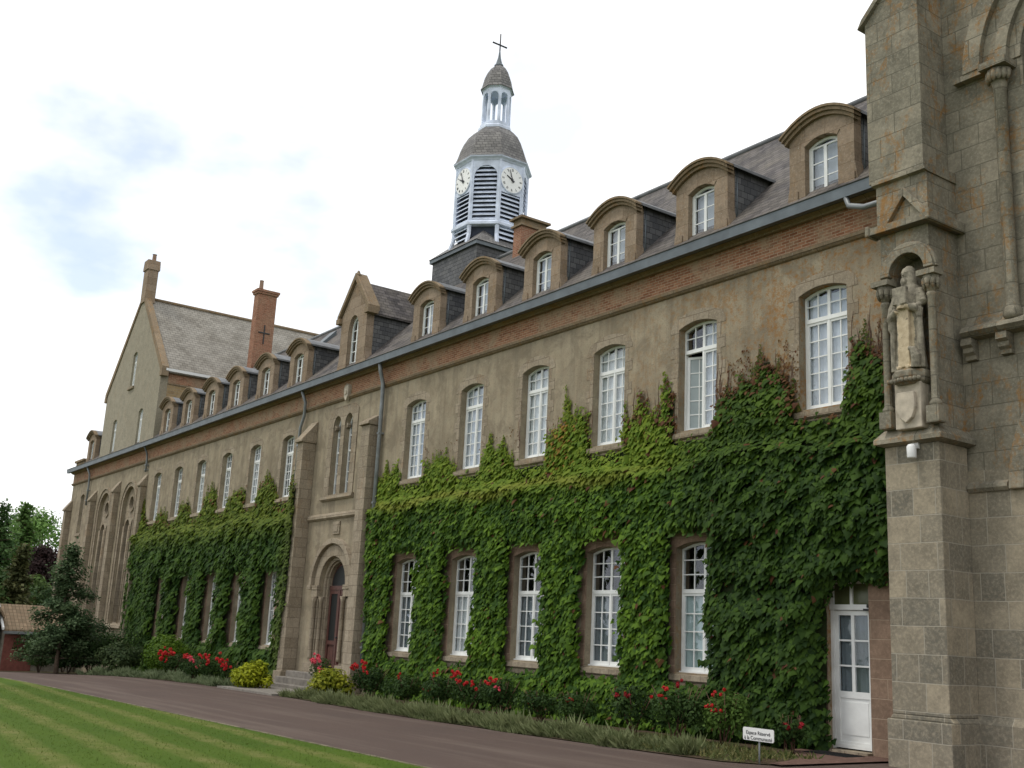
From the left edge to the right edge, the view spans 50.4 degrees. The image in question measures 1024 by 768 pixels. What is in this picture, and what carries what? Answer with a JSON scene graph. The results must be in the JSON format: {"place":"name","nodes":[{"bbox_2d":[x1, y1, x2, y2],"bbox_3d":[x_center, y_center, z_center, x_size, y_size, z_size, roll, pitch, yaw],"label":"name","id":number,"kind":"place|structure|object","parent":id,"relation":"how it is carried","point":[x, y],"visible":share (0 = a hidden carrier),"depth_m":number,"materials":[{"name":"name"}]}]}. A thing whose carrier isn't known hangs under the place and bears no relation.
{"place":"outdoors","nodes":[
{"label":"outdoors","id":0,"kind":"place"},
{"bbox_2d":[99,254,318,456],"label":"gabled wing","id":1,"kind":"structure","parent":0,"point":[171,349],"depth_m":62.34,"materials":[{"name":"beige stone"}]},
{"bbox_2d":[112,421,116,451],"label":"window","id":2,"kind":"structure","parent":1,"relation":"in","point":[116,421],"depth_m":64.37,"materials":[{"name":"white paint"}]},
{"bbox_2d":[127,353,137,390],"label":"window","id":3,"kind":"structure","parent":1,"relation":"in","point":[132,387],"depth_m":63.19,"materials":[{"name":"white paint"}]},
{"bbox_2d":[137,410,142,441],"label":"window","id":4,"kind":"structure","parent":1,"relation":"in","point":[139,431],"depth_m":60.49,"materials":[{"name":"white paint"}]},
{"bbox_2d":[0,678,423,767],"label":"lawn","id":5,"kind":"structure","parent":0,"point":[132,758],"depth_m":16.57,"materials":[{"name":"green plant"}]},
{"bbox_2d":[0,0,872,552],"label":"sky","id":6,"kind":"structure","parent":0,"point":[300,148],"materials":[{"name":"white"}]},
{"bbox_2d":[9,671,888,764],"bbox_3d":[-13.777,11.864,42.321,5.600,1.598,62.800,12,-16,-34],"label":"flowerbed soil","id":7,"kind":"structure","parent":0,"point":[641,732],"depth_m":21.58,"materials":[{"name":"brown soil"}]},
{"bbox_2d":[0,607,4,617],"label":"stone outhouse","id":8,"kind":"structure","parent":7,"relation":"on","point":[2,614],"depth_m":59.98,"materials":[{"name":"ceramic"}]},
{"bbox_2d":[0,506,20,535],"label":"broadleaf tree","id":9,"kind":"object","parent":7,"relation":"on","point":[13,518],"visible":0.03,"depth_m":170.02,"materials":[{"name":"green plant"}]},
{"bbox_2d":[0,498,24,573],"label":"broadleaf tree","id":10,"kind":"object","parent":7,"relation":"on","point":[6,544],"visible":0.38,"depth_m":87.92,"materials":[{"name":"green plant"}]},
{"bbox_2d":[0,564,34,603],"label":"broadleaf tree","id":11,"kind":"object","parent":7,"relation":"on","point":[3,576],"visible":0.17,"depth_m":77.42,"materials":[{"name":"green plant"}]},
{"bbox_2d":[0,543,35,604],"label":"conifer","id":12,"kind":"object","parent":7,"relation":"on","point":[17,582],"visible":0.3,"depth_m":76.75,"materials":[{"name":"green plant"}]},
{"bbox_2d":[4,501,44,568],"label":"broadleaf tree","id":13,"kind":"object","parent":7,"relation":"on","point":[25,513],"visible":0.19,"depth_m":111.07,"materials":[{"name":"green plant"}]},
{"bbox_2d":[12,624,40,662],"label":"bush","id":14,"kind":"object","parent":7,"relation":"on","point":[22,640],"visible":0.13,"depth_m":59.82,"materials":[{"name":"green plant"}]},
{"bbox_2d":[8,506,61,582],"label":"broadleaf tree","id":15,"kind":"object","parent":7,"relation":"on","point":[42,525],"visible":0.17,"depth_m":152.85,"materials":[{"name":"green plant"}]},
{"bbox_2d":[0,603,70,671],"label":"tiled shed","id":16,"kind":"structure","parent":7,"relation":"on","point":[14,621],"depth_m":60.17,"materials":[{"name":"tile"}]},
{"bbox_2d":[0,634,30,671],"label":"shed door","id":17,"kind":"structure","parent":16,"relation":"in","point":[6,665],"depth_m":59.76,"materials":[{"name":"red wood"}]},
{"bbox_2d":[23,631,48,672],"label":"bush","id":18,"kind":"object","parent":7,"relation":"on","point":[38,664],"visible":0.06,"depth_m":49.90,"materials":[{"name":"green plant"}]},
{"bbox_2d":[28,573,51,605],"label":"broadleaf tree","id":19,"kind":"object","parent":7,"relation":"on","point":[39,581],"visible":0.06,"depth_m":82.52,"materials":[{"name":"green plant"}]},
{"bbox_2d":[26,544,57,601],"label":"copper beech","id":20,"kind":"object","parent":7,"relation":"on","point":[44,555],"visible":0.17,"depth_m":90.40,"materials":[{"name":"purple plant"}]},
{"bbox_2d":[47,535,59,584],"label":"broadleaf tree","id":21,"kind":"object","parent":7,"relation":"on","point":[54,550],"visible":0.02,"depth_m":158.40,"materials":[{"name":"green plant"}]},
{"bbox_2d":[5,536,109,673],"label":"conifer","id":22,"kind":"object","parent":7,"relation":"on","point":[73,621],"visible":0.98,"depth_m":47.03,"materials":[{"name":"green plant"}]},
{"bbox_2d":[45,638,101,672],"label":"bush","id":23,"kind":"object","parent":7,"relation":"on","point":[62,664],"visible":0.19,"depth_m":47.93,"materials":[{"name":"green plant"}]},
{"bbox_2d":[67,621,117,672],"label":"bush","id":24,"kind":"object","parent":7,"relation":"on","point":[103,632],"visible":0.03,"depth_m":52.29,"materials":[{"name":"green plant"}]},
{"bbox_2d":[59,628,145,667],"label":"bush","id":25,"kind":"object","parent":7,"relation":"on","point":[104,641],"visible":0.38,"depth_m":47.83,"materials":[{"name":"green plant"}]},
{"bbox_2d":[94,640,146,670],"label":"bush","id":26,"kind":"object","parent":7,"relation":"on","point":[113,655],"visible":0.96,"depth_m":45.81,"materials":[{"name":"green plant"}]},
{"bbox_2d":[75,664,239,686],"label":"ground cover","id":27,"kind":"object","parent":7,"relation":"on","point":[180,676],"visible":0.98,"depth_m":41.25,"materials":[{"name":"green plant"}]},
{"bbox_2d":[140,634,193,672],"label":"green shrub","id":28,"kind":"object","parent":7,"relation":"on","point":[153,648],"visible":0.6,"depth_m":44.60,"materials":[{"name":"green plant"}]},
{"bbox_2d":[158,646,186,671],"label":"rose bush","id":29,"kind":"object","parent":7,"relation":"on","point":[174,663],"visible":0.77,"depth_m":42.59,"materials":[{"name":"green plant"}]},
{"bbox_2d":[176,653,205,677],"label":"rose bush","id":30,"kind":"object","parent":7,"relation":"on","point":[190,667],"visible":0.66,"depth_m":40.73,"materials":[{"name":"green plant"}]},
{"bbox_2d":[195,653,219,676],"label":"rose bush","id":31,"kind":"object","parent":7,"relation":"on","point":[207,666],"visible":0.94,"depth_m":39.08,"materials":[{"name":"green plant"}]},
{"bbox_2d":[215,651,242,679],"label":"rose bush","id":32,"kind":"object","parent":7,"relation":"on","point":[226,667],"visible":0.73,"depth_m":37.63,"materials":[{"name":"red plant"}]},
{"bbox_2d":[229,659,273,687],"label":"golden shrub","id":33,"kind":"object","parent":7,"relation":"on","point":[249,675],"visible":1,"depth_m":35.41,"materials":[{"name":"yellow plant"}]},
{"bbox_2d":[217,686,297,695],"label":"porch slab","id":34,"kind":"structure","parent":7,"relation":"on","point":[271,691],"depth_m":34.35,"materials":[{"name":"concrete"}]},
{"bbox_2d":[309,653,335,675],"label":"rose bush","id":35,"kind":"object","parent":7,"relation":"on","point":[318,660],"visible":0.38,"depth_m":33.16,"materials":[{"name":"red plant"}]},
{"bbox_2d":[303,666,357,696],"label":"golden shrub","id":36,"kind":"object","parent":7,"relation":"on","point":[334,680],"visible":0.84,"depth_m":31.27,"materials":[{"name":"yellow plant"}]},
{"bbox_2d":[349,659,394,696],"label":"rose bush","id":37,"kind":"object","parent":7,"relation":"on","point":[370,678],"visible":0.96,"depth_m":31.52,"materials":[{"name":"green plant"}]},
{"bbox_2d":[381,672,426,701],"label":"rose bush","id":38,"kind":"object","parent":7,"relation":"on","point":[404,690],"visible":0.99,"depth_m":29.77,"materials":[{"name":"green plant"}]},
{"bbox_2d":[421,669,463,706],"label":"rose bush","id":39,"kind":"object","parent":7,"relation":"on","point":[434,689],"visible":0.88,"depth_m":28.30,"materials":[{"name":"green plant"}]},
{"bbox_2d":[449,670,490,712],"bbox_3d":[-0.885,7.790,27.443,1.196,1.080,1.186,12,-16,-34],"label":"rose bush","id":40,"kind":"object","parent":7,"relation":"on","point":[472,690],"visible":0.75,"depth_m":27.38,"materials":[{"name":"green plant"}]},
{"bbox_2d":[52,95,892,757],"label":"convent building","id":41,"kind":"structure","parent":7,"relation":"on","point":[696,277],"depth_m":30.39,"materials":[{"name":"brown stone"}]},
{"bbox_2d":[74,490,85,536],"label":"window","id":42,"kind":"structure","parent":41,"relation":"in","point":[83,492],"depth_m":67.06,"materials":[{"name":"white paint"}]},
{"bbox_2d":[82,488,111,619],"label":"traceried window","id":43,"kind":"structure","parent":41,"relation":"in","point":[102,533],"depth_m":62.84,"materials":[{"name":"brown stone"}]},
{"bbox_2d":[104,481,137,628],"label":"traceried window","id":44,"kind":"structure","parent":41,"relation":"in","point":[127,530],"depth_m":58.90,"materials":[{"name":"brown stone"}]},
{"bbox_2d":[147,467,162,524],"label":"window","id":45,"kind":"structure","parent":41,"relation":"in","point":[159,470],"depth_m":55.95,"materials":[{"name":"white paint"}]},
{"bbox_2d":[151,577,164,638],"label":"window","id":46,"kind":"structure","parent":41,"relation":"in","point":[159,580],"depth_m":52.54,"materials":[{"name":"white paint"}]},
{"bbox_2d":[167,461,184,521],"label":"window","id":47,"kind":"structure","parent":41,"relation":"in","point":[180,464],"depth_m":53.45,"materials":[{"name":"white paint"}]},
{"bbox_2d":[175,572,190,640],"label":"window","id":48,"kind":"structure","parent":41,"relation":"in","point":[182,580],"depth_m":49.93,"materials":[{"name":"white paint"}]},
{"bbox_2d":[190,454,207,517],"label":"window","id":49,"kind":"structure","parent":41,"relation":"in","point":[203,457],"depth_m":50.93,"materials":[{"name":"white paint"}]},
{"bbox_2d":[120,469,296,680],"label":"ivy","id":50,"kind":"object","parent":41,"relation":"attached to","point":[252,545],"visible":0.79,"depth_m":46.25,"materials":[{"name":"green plant"}]},
{"bbox_2d":[200,570,216,642],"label":"window","id":51,"kind":"structure","parent":41,"relation":"in","point":[208,575],"depth_m":47.38,"materials":[{"name":"white paint"}]},
{"bbox_2d":[215,447,234,513],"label":"window","id":52,"kind":"structure","parent":41,"relation":"in","point":[230,463],"depth_m":48.40,"materials":[{"name":"white paint"}]},
{"bbox_2d":[226,571,244,646],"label":"window","id":53,"kind":"structure","parent":41,"relation":"in","point":[234,577],"depth_m":44.93,"materials":[{"name":"white paint"}]},
{"bbox_2d":[242,438,263,508],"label":"window","id":54,"kind":"structure","parent":41,"relation":"in","point":[257,468],"depth_m":45.87,"materials":[{"name":"white paint"}]},
{"bbox_2d":[257,565,279,650],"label":"window","id":55,"kind":"structure","parent":41,"relation":"in","point":[259,647],"depth_m":42.30,"materials":[{"name":"white paint"}]},
{"bbox_2d":[274,428,296,502],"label":"window","id":56,"kind":"structure","parent":41,"relation":"in","point":[290,455],"depth_m":43.27,"materials":[{"name":"white paint"}]},
{"bbox_2d":[324,564,344,667],"bbox_3d":[-6.053,8.042,37.885,0.193,3.600,1.600,12,-16,-34],"label":"porch door","id":57,"kind":"structure","parent":41,"relation":"in","point":[336,590],"depth_m":38.15,"materials":[{"name":"paint"}]},
{"bbox_2d":[319,402,359,501],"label":"lancet window","id":58,"kind":"structure","parent":41,"relation":"in","point":[353,408],"depth_m":39.23,"materials":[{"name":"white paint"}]},
{"bbox_2d":[386,550,418,658],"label":"window","id":59,"kind":"structure","parent":41,"relation":"in","point":[406,600],"depth_m":34.17,"materials":[{"name":"white paint"}]},
{"bbox_2d":[398,391,430,485],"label":"window","id":60,"kind":"structure","parent":41,"relation":"in","point":[420,432],"depth_m":35.39,"materials":[{"name":"white paint"}]},
{"bbox_2d":[441,545,477,663],"bbox_3d":[-1.335,6.316,31.264,0.372,3.310,1.960,12,-16,-34],"label":"window","id":61,"kind":"structure","parent":41,"relation":"in","point":[462,611],"depth_m":31.59,"materials":[{"name":"white paint"}]},
{"bbox_2d":[452,374,488,476],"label":"window","id":62,"kind":"structure","parent":41,"relation":"in","point":[475,421],"depth_m":32.78,"materials":[{"name":"white paint"}]},
{"bbox_2d":[429,34,531,285],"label":"clock tower","id":63,"kind":"structure","parent":41,"relation":"on","point":[493,172],"depth_m":43.22,"materials":[{"name":"wood"}]},
{"bbox_2d":[504,542,543,669],"bbox_3d":[0.502,5.821,28.766,0.372,3.310,1.960,12,-16,-34],"label":"window","id":64,"kind":"structure","parent":41,"relation":"in","point":[528,604],"depth_m":29.07,"materials":[{"name":"white paint"}]},
{"bbox_2d":[513,356,555,466],"bbox_3d":[0.701,0.732,30.046,0.372,3.050,1.760,12,-16,-34],"label":"window","id":65,"kind":"structure","parent":41,"relation":"in","point":[540,404],"depth_m":30.25,"materials":[{"name":"white paint"}]},
{"bbox_2d":[577,536,625,675],"bbox_3d":[2.315,5.332,26.299,0.372,3.310,1.960,12,-16,-34],"label":"window","id":66,"kind":"structure","parent":41,"relation":"in","point":[605,606],"depth_m":26.58,"materials":[{"name":"white paint"}]},
{"bbox_2d":[585,334,632,454],"bbox_3d":[2.527,0.241,27.564,0.372,3.050,1.760,12,-16,-34],"label":"window","id":67,"kind":"structure","parent":41,"relation":"in","point":[614,386],"depth_m":27.75,"materials":[{"name":"white paint"}]},
{"bbox_2d":[360,310,888,750],"bbox_3d":[0.952,4.156,27.763,0.824,8.829,20.657,12,-16,-34],"label":"ivy","id":68,"kind":"object","parent":41,"relation":"attached to","point":[775,501],"visible":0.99,"depth_m":24.31,"materials":[{"name":"green plant"}]},
{"bbox_2d":[668,529,713,683],"bbox_3d":[4.152,4.837,23.801,0.372,3.310,1.960,12,-16,-34],"label":"window","id":69,"kind":"structure","parent":41,"relation":"in","point":[693,645],"depth_m":24.14,"materials":[{"name":"white paint"}]},
{"bbox_2d":[670,307,725,440],"bbox_3d":[4.447,-0.231,25.148,0.608,3.050,1.760,12,-16,-34],"label":"window","id":70,"kind":"structure","parent":41,"relation":"in","point":[701,373],"depth_m":25.29,"materials":[{"name":"white paint"}]},
{"bbox_2d":[788,270,858,420],"bbox_3d":[6.434,-0.812,22.249,0.372,3.050,1.760,12,-16,-34],"label":"window","id":71,"kind":"structure","parent":41,"relation":"in","point":[828,329],"depth_m":22.41,"materials":[{"name":"white paint"}]},
{"bbox_2d":[834,604,871,750],"bbox_3d":[6.416,5.467,20.373,0.200,2.620,0.855,12,-16,-34],"label":"garden door","id":72,"kind":"structure","parent":41,"relation":"in","point":[853,703],"depth_m":20.41,"materials":[{"name":"white paint"}]},
{"bbox_2d":[478,676,519,713],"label":"rose bush","id":73,"kind":"object","parent":7,"relation":"on","point":[500,693],"visible":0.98,"depth_m":26.30,"materials":[{"name":"green plant"}]},
{"bbox_2d":[278,686,738,755],"bbox_3d":[-1.372,7.604,25.457,2.601,0.629,17.156,12,-16,-34],"label":"ground cover","id":74,"kind":"object","parent":7,"relation":"on","point":[569,730],"visible":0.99,"depth_m":22.28,"materials":[{"name":"green plant"}]},
{"bbox_2d":[513,688,566,721],"bbox_3d":[0.744,7.452,25.144,1.560,0.788,1.097,-8,-17,38],"label":"rose bush","id":75,"kind":"object","parent":7,"relation":"on","point":[535,702],"visible":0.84,"depth_m":25.06,"materials":[{"name":"green plant"}]},
{"bbox_2d":[555,689,599,723],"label":"rose bush","id":76,"kind":"object","parent":7,"relation":"on","point":[576,704],"visible":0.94,"depth_m":23.63,"materials":[{"name":"green plant"}]},
{"bbox_2d":[604,682,674,732],"bbox_3d":[2.632,6.761,22.584,1.435,1.074,0.922,3,-13,-1],"label":"rose bush","id":77,"kind":"object","parent":7,"relation":"on","point":[622,704],"visible":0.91,"depth_m":22.52,"materials":[{"name":"green plant"}]},
{"bbox_2d":[648,678,708,737],"bbox_3d":[3.285,6.441,21.497,1.166,1.235,1.410,12,-16,-34],"label":"rose bush","id":78,"kind":"object","parent":7,"relation":"on","point":[686,710],"visible":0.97,"depth_m":21.44,"materials":[{"name":"green plant"}]},
{"bbox_2d":[702,688,752,745],"bbox_3d":[4.040,6.275,20.432,0.863,1.114,1.089,12,-16,-34],"label":"rose bush","id":79,"kind":"object","parent":7,"relation":"on","point":[729,716],"visible":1,"depth_m":20.33,"materials":[{"name":"green plant"}]},
{"bbox_2d":[634,731,824,761],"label":"weeds","id":80,"kind":"object","parent":7,"relation":"on","point":[736,753],"visible":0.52,"depth_m":18.65,"materials":[{"name":"green plant"}]},
{"bbox_2d":[743,727,773,764],"bbox_3d":[3.982,5.895,17.534,0.049,0.660,0.650,12,-16,-34],"label":"sign","id":81,"kind":"object","parent":7,"relation":"on","point":[759,735],"visible":1,"depth_m":17.55,"materials":[{"name":"white plastic"}]},
{"bbox_2d":[768,712,810,753],"bbox_3d":[5.047,6.337,19.730,0.798,0.751,0.816,-6,-16,34],"label":"rose bush","id":82,"kind":"object","parent":7,"relation":"on","point":[791,729],"visible":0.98,"depth_m":19.59,"materials":[{"name":"green plant"}]},
{"bbox_2d":[857,0,1023,767],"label":"church","id":83,"kind":"structure","parent":7,"relation":"on","point":[945,98],"depth_m":19.09,"materials":[{"name":"grey stone"}]},
{"bbox_2d":[887,266,930,431],"bbox_3d":[7.102,-0.669,19.345,0.692,3.028,0.781,12,-16,-34],"label":"statue","id":84,"kind":"object","parent":83,"relation":"on","point":[911,378],"visible":1,"depth_m":19.13,"materials":[{"name":"stone"}]},
{"bbox_2d":[906,442,919,458],"bbox_3d":[6.955,1.144,18.889,0.225,0.300,0.170,12,-16,-34],"label":"wall lamp","id":85,"kind":"object","parent":83,"relation":"attached to","point":[911,448],"visible":1,"depth_m":18.81,"materials":[{"name":"white plastic"}]},
{"bbox_2d":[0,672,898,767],"bbox_3d":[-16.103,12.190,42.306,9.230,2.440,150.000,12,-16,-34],"label":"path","id":86,"kind":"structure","parent":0,"point":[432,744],"depth_m":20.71,"materials":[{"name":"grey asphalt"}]},
{"bbox_2d":[0,677,431,767],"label":"lawn kerb","id":87,"kind":"structure","parent":86,"relation":"on","point":[248,729],"depth_m":19.00,"materials":[{"name":"concrete"}]},
{"bbox_2d":[771,749,888,764],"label":"door paving","id":88,"kind":"structure","parent":0,"point":[824,759],"depth_m":18.61,"materials":[{"name":"grey stone"}]},
{"bbox_2d":[802,750,864,757],"bbox_3d":[5.781,6.663,19.585,0.540,0.032,0.960,12,-16,-34],"label":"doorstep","id":89,"kind":"object","parent":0,"point":[845,755],"depth_m":19.50,"materials":[{"name":"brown stone"}]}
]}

